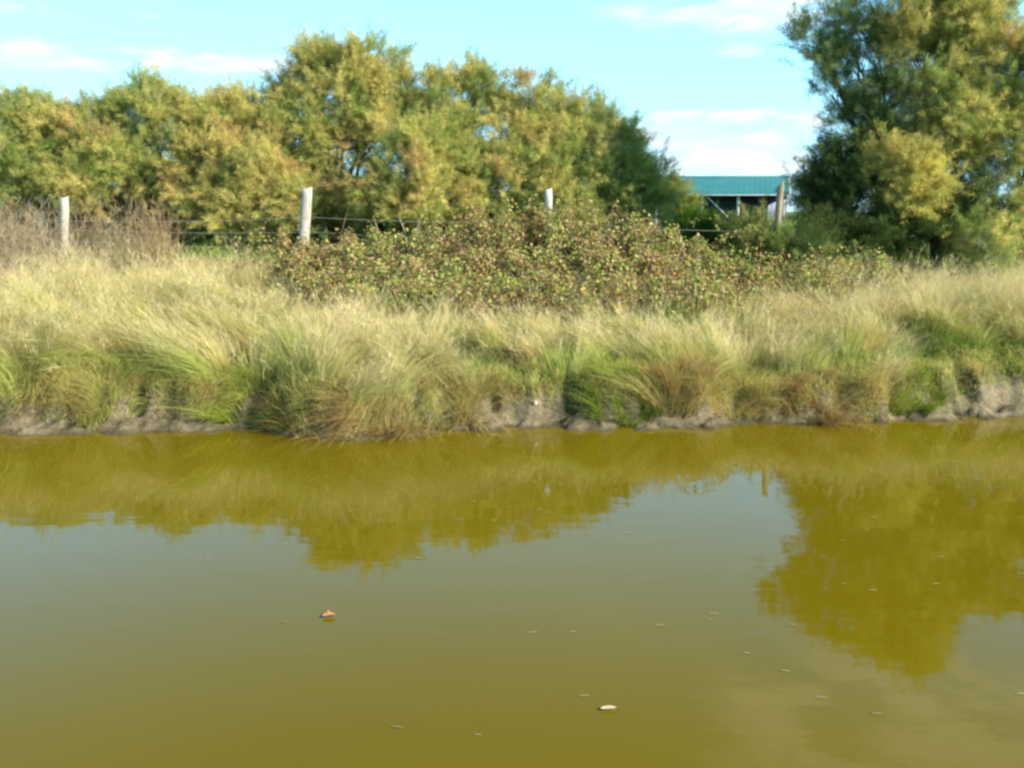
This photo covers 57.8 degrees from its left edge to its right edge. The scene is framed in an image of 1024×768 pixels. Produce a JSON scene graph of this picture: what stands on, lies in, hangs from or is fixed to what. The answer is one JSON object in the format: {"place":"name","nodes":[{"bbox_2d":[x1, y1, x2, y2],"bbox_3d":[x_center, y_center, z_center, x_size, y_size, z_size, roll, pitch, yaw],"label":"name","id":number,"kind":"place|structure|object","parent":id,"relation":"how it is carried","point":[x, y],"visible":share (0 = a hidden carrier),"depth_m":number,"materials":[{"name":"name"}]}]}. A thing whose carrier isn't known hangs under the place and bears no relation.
{"place":"outdoors","nodes":[
{"label":"outdoors","id":0,"kind":"place"},
{"bbox_2d":[0,415,1023,767],"bbox_3d":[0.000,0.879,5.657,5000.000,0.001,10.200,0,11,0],"label":"water","id":1,"kind":"structure","parent":0,"point":[158,591],"depth_m":4.63,"materials":[{"name":"green liquid"}]},
{"bbox_2d":[322,610,335,615],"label":"fallen leaf","id":2,"kind":"object","parent":1,"relation":"on","point":[328,613],"visible":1,"depth_m":4.43,"materials":[{"name":"orange plant"}]},
{"bbox_2d":[601,706,616,708],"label":"fallen leaf","id":3,"kind":"object","parent":1,"relation":"on","point":[608,707],"visible":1,"depth_m":3.60,"materials":[{"name":"beige plant"}]},
{"bbox_2d":[0,224,1023,441],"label":"dry grass","id":4,"kind":"structure","parent":0,"point":[191,300],"depth_m":9.33,"materials":[{"name":"beige plant"}]},
{"bbox_2d":[0,212,1023,441],"bbox_3d":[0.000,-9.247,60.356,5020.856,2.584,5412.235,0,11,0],"label":"ground","id":5,"kind":"structure","parent":0,"point":[544,414],"depth_m":8.46,"materials":[{"name":"soil"}]},
{"bbox_2d":[0,72,77,237],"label":"tamarisk tree","id":6,"kind":"object","parent":5,"relation":"on","point":[10,157],"visible":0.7,"depth_m":16.14,"materials":[{"name":"green plant"}]},
{"bbox_2d":[2,178,113,241],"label":"shade bush","id":7,"kind":"object","parent":5,"relation":"on","point":[44,208],"visible":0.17,"depth_m":17.08,"materials":[{"name":"green plant"}]},
{"bbox_2d":[4,78,157,251],"bbox_3d":[-7.548,-3.800,16.617,2.861,3.357,2.815,0,11,0],"label":"tamarisk tree","id":8,"kind":"object","parent":5,"relation":"on","point":[89,151],"visible":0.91,"depth_m":16.02,"materials":[{"name":"green plant"}]},
{"bbox_2d":[0,189,163,291],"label":"dry weeds","id":9,"kind":"object","parent":5,"relation":"on","point":[16,235],"visible":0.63,"depth_m":12.82,"materials":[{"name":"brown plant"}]},
{"bbox_2d":[15,348,170,433],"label":"grass tussock","id":10,"kind":"object","parent":5,"relation":"on","point":[96,411],"depth_m":8.34,"materials":[{"name":"green plant"}]},
{"bbox_2d":[94,195,187,278],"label":"dried weed","id":11,"kind":"object","parent":5,"relation":"on","point":[154,253],"visible":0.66,"depth_m":12.20,"materials":[{"name":"brown plant"}]},
{"bbox_2d":[69,165,214,248],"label":"shade bush","id":12,"kind":"object","parent":5,"relation":"on","point":[124,208],"visible":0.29,"depth_m":17.04,"materials":[{"name":"green plant"}]},
{"bbox_2d":[88,57,214,249],"bbox_3d":[-6.361,-4.095,16.954,2.580,3.692,2.399,7,12,32],"label":"tamarisk tree","id":13,"kind":"object","parent":5,"relation":"on","point":[147,100],"visible":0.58,"depth_m":16.33,"materials":[{"name":"green plant"}]},
{"bbox_2d":[153,361,275,424],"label":"grass tussock","id":14,"kind":"object","parent":5,"relation":"on","point":[212,416],"depth_m":8.36,"materials":[{"name":"green plant"}]},
{"bbox_2d":[147,69,298,254],"bbox_3d":[-4.987,-3.891,16.616,2.932,3.425,2.670,0,11,0],"label":"tamarisk tree","id":15,"kind":"object","parent":5,"relation":"on","point":[224,115],"visible":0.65,"depth_m":16.12,"materials":[{"name":"green plant"}]},
{"bbox_2d":[156,182,324,251],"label":"shade bush","id":16,"kind":"object","parent":5,"relation":"on","point":[227,238],"visible":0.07,"depth_m":17.14,"materials":[{"name":"green plant"}]},
{"bbox_2d":[233,244,264,274],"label":"dried weed","id":17,"kind":"object","parent":5,"relation":"on","point":[245,259],"visible":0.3,"depth_m":12.55,"materials":[{"name":"beige plant"}]},
{"bbox_2d":[162,132,338,253],"bbox_3d":[-4.548,-3.155,16.012,3.121,2.317,2.025,0,11,0],"label":"tamarisk tree","id":18,"kind":"object","parent":5,"relation":"on","point":[290,183],"visible":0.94,"depth_m":15.63,"materials":[{"name":"green plant"}]},
{"bbox_2d":[211,370,349,433],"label":"grass tussock","id":19,"kind":"object","parent":5,"relation":"on","point":[274,414],"depth_m":8.12,"materials":[{"name":"green plant"}]},
{"bbox_2d":[245,18,423,247],"bbox_3d":[-3.088,-4.360,16.718,3.504,4.296,2.512,0,11,0],"label":"tamarisk tree","id":20,"kind":"object","parent":5,"relation":"on","point":[354,79],"visible":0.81,"depth_m":16.22,"materials":[{"name":"green plant"}]},
{"bbox_2d":[183,221,501,319],"bbox_3d":[-2.157,-1.451,11.756,2.733,1.196,4.084,-9,14,-40],"label":"bramble bush","id":21,"kind":"object","parent":5,"relation":"on","point":[307,261],"visible":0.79,"depth_m":11.85,"materials":[{"name":"green plant"}]},
{"bbox_2d":[339,200,350,242],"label":"dry stalk","id":22,"kind":"object","parent":5,"relation":"on","point":[344,219],"visible":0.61,"depth_m":13.48,"materials":[{"name":"brown plant"}]},
{"bbox_2d":[276,168,429,250],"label":"shade bush","id":23,"kind":"object","parent":5,"relation":"on","point":[383,226],"visible":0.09,"depth_m":17.10,"materials":[{"name":"green plant"}]},
{"bbox_2d":[267,366,453,457],"bbox_3d":[-1.312,0.291,7.811,1.767,0.860,1.068,-3,11,-17],"label":"grass tussock","id":24,"kind":"object","parent":5,"relation":"on","point":[401,427],"depth_m":7.89,"materials":[{"name":"beige plant"}]},
{"bbox_2d":[16,181,783,271],"bbox_3d":[-4.344,-1.905,13.117,16.313,1.887,0.241,0,11,0],"label":"wire fence","id":25,"kind":"object","parent":5,"relation":"on","point":[305,213],"visible":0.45,"depth_m":12.99,"materials":[{"name":"grey wood"}]},
{"bbox_2d":[312,95,493,255],"bbox_3d":[-1.828,-3.398,15.524,3.077,2.818,2.244,0,11,0],"label":"tamarisk tree","id":26,"kind":"object","parent":5,"relation":"on","point":[409,191],"visible":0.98,"depth_m":15.27,"materials":[{"name":"green plant"}]},
{"bbox_2d":[398,216,407,253],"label":"bare stem","id":27,"kind":"object","parent":5,"relation":"on","point":[404,232],"visible":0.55,"depth_m":14.20,"materials":[{"name":"plant"}]},
{"bbox_2d":[369,43,536,242],"bbox_3d":[-0.908,-4.168,16.632,3.625,3.936,2.570,7,13,34],"label":"tamarisk tree","id":28,"kind":"object","parent":5,"relation":"on","point":[471,75],"visible":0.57,"depth_m":16.21,"materials":[{"name":"green plant"}]},
{"bbox_2d":[333,190,595,323],"bbox_3d":[-0.632,-1.618,11.451,3.329,1.564,3.819,0,11,0],"label":"bramble bush","id":29,"kind":"object","parent":5,"relation":"on","point":[455,244],"visible":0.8,"depth_m":11.18,"materials":[{"name":"green plant"}]},
{"bbox_2d":[388,347,561,441],"bbox_3d":[-0.349,0.083,8.095,1.736,0.870,1.327,0,11,0],"label":"grass tussock","id":30,"kind":"object","parent":5,"relation":"on","point":[469,398],"depth_m":8.28,"materials":[{"name":"plant"}]},
{"bbox_2d":[385,188,629,248],"bbox_3d":[-0.177,-3.102,17.503,4.890,1.749,2.321,0,11,0],"label":"shade bush","id":31,"kind":"object","parent":5,"relation":"on","point":[443,231],"visible":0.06,"depth_m":17.11,"materials":[{"name":"green plant"}]},
{"bbox_2d":[0,342,1023,442],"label":"hanging grass","id":32,"kind":"structure","parent":5,"relation":"on","point":[978,365],"depth_m":8.54,"materials":[{"name":"plant"}]},
{"bbox_2d":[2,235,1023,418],"bbox_3d":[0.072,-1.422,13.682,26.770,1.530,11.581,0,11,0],"label":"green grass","id":33,"kind":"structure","parent":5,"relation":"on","point":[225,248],"depth_m":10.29,"materials":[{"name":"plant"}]},
{"bbox_2d":[463,57,615,244],"bbox_3d":[0.339,-3.977,16.487,2.676,3.706,3.043,-3,11,-14],"label":"tamarisk tree","id":34,"kind":"object","parent":5,"relation":"on","point":[532,141],"visible":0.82,"depth_m":15.96,"materials":[{"name":"green plant"}]},
{"bbox_2d":[526,77,646,237],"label":"tamarisk tree","id":35,"kind":"object","parent":5,"relation":"on","point":[600,108],"visible":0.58,"depth_m":16.16,"materials":[{"name":"green plant"}]},
{"bbox_2d":[468,189,749,320],"bbox_3d":[0.869,-1.616,11.442,3.831,1.568,3.929,0,11,0],"label":"bramble bush","id":36,"kind":"object","parent":5,"relation":"on","point":[593,255],"visible":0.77,"depth_m":11.23,"materials":[{"name":"green plant"}]},
{"bbox_2d":[572,100,686,240],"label":"tamarisk tree","id":37,"kind":"object","parent":5,"relation":"on","point":[646,173],"visible":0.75,"depth_m":16.29,"materials":[{"name":"green plant"}]},
{"bbox_2d":[560,350,709,428],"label":"grass tussock","id":38,"kind":"object","parent":5,"relation":"on","point":[596,409],"depth_m":8.44,"materials":[{"name":"green plant"}]},
{"bbox_2d":[580,339,755,420],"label":"grass tussock","id":39,"kind":"object","parent":5,"relation":"on","point":[713,370],"depth_m":8.50,"materials":[{"name":"plant"}]},
{"bbox_2d":[648,165,710,222],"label":"broom bush","id":40,"kind":"object","parent":5,"relation":"on","point":[692,199],"visible":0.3,"depth_m":19.31,"materials":[{"name":"green plant"}]},
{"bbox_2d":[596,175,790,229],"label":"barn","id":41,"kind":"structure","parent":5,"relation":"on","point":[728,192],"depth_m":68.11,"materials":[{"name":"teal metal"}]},
{"bbox_2d":[566,210,839,323],"bbox_3d":[2.343,-1.402,11.152,3.108,1.367,3.412,5,12,24],"label":"bramble bush","id":42,"kind":"object","parent":5,"relation":"on","point":[739,268],"visible":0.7,"depth_m":11.40,"materials":[{"name":"green plant"}]},
{"bbox_2d":[707,224,761,246],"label":"bramble shoot","id":43,"kind":"object","parent":42,"relation":"attached to","point":[735,232],"visible":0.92,"depth_m":12.68,"materials":[{"name":"plant"}]},
{"bbox_2d":[641,196,773,259],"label":"broom bush","id":44,"kind":"object","parent":5,"relation":"on","point":[683,223],"visible":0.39,"depth_m":17.27,"materials":[{"name":"green plant"}]},
{"bbox_2d":[642,357,803,428],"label":"grass tussock","id":45,"kind":"object","parent":5,"relation":"on","point":[744,404],"depth_m":8.57,"materials":[{"name":"green plant"}]},
{"bbox_2d":[711,191,854,290],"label":"bush","id":46,"kind":"object","parent":5,"relation":"on","point":[799,240],"visible":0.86,"depth_m":12.82,"materials":[{"name":"green plant"}]},
{"bbox_2d":[741,359,905,435],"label":"grass tussock","id":47,"kind":"object","parent":5,"relation":"on","point":[833,412],"depth_m":8.55,"materials":[{"name":"plant"}]},
{"bbox_2d":[768,257,897,291],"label":"dry weeds","id":48,"kind":"object","parent":5,"relation":"on","point":[838,273],"visible":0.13,"depth_m":12.02,"materials":[{"name":"brown plant"}]},
{"bbox_2d":[773,108,906,266],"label":"tamarisk tree","id":49,"kind":"object","parent":5,"relation":"on","point":[821,180],"visible":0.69,"depth_m":14.14,"materials":[{"name":"green plant"}]},
{"bbox_2d":[728,239,955,311],"bbox_3d":[4.064,-1.308,11.670,2.842,0.980,1.874,0,11,0],"label":"bramble bush","id":50,"kind":"object","parent":5,"relation":"on","point":[827,280],"visible":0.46,"depth_m":11.70,"materials":[{"name":"green plant"}]},
{"bbox_2d":[771,0,957,268],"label":"tamarisk tree","id":51,"kind":"object","parent":5,"relation":"on","point":[828,51],"visible":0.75,"depth_m":14.29,"materials":[{"name":"green plant"}]},
{"bbox_2d":[761,157,1022,275],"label":"tamarisk tree","id":52,"kind":"object","parent":5,"relation":"on","point":[884,234],"visible":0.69,"depth_m":13.77,"materials":[{"name":"green plant"}]},
{"bbox_2d":[843,121,974,269],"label":"tamarisk tree","id":53,"kind":"object","parent":5,"relation":"on","point":[919,176],"visible":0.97,"depth_m":13.57,"materials":[{"name":"green plant"}]},
{"bbox_2d":[843,351,976,420],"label":"grass tussock","id":54,"kind":"object","parent":5,"relation":"on","point":[929,407],"depth_m":8.76,"materials":[{"name":"green plant"}]},
{"bbox_2d":[848,0,1023,275],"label":"tamarisk tree","id":55,"kind":"object","parent":5,"relation":"on","point":[952,35],"visible":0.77,"depth_m":13.85,"materials":[{"name":"green plant"}]},
{"bbox_2d":[865,252,1020,287],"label":"dry weeds","id":56,"kind":"object","parent":5,"relation":"on","point":[928,271],"visible":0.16,"depth_m":13.06,"materials":[{"name":"brown plant"}]},
{"bbox_2d":[927,258,967,281],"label":"dried weed","id":57,"kind":"object","parent":5,"relation":"on","point":[952,272],"visible":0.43,"depth_m":12.15,"materials":[{"name":"beige plant"}]},
{"bbox_2d":[932,201,1023,285],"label":"tamarisk tree","id":58,"kind":"object","parent":5,"relation":"on","point":[999,239],"visible":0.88,"depth_m":13.46,"materials":[{"name":"green plant"}]},
{"bbox_2d":[953,12,1023,269],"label":"tamarisk tree","id":59,"kind":"object","parent":5,"relation":"on","point":[1015,152],"visible":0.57,"depth_m":13.82,"materials":[{"name":"green plant"}]},
{"bbox_2d":[0,0,1023,211],"label":"sky","id":60,"kind":"structure","parent":0,"point":[706,73],"materials":[{"name":"blue"}]}
]}

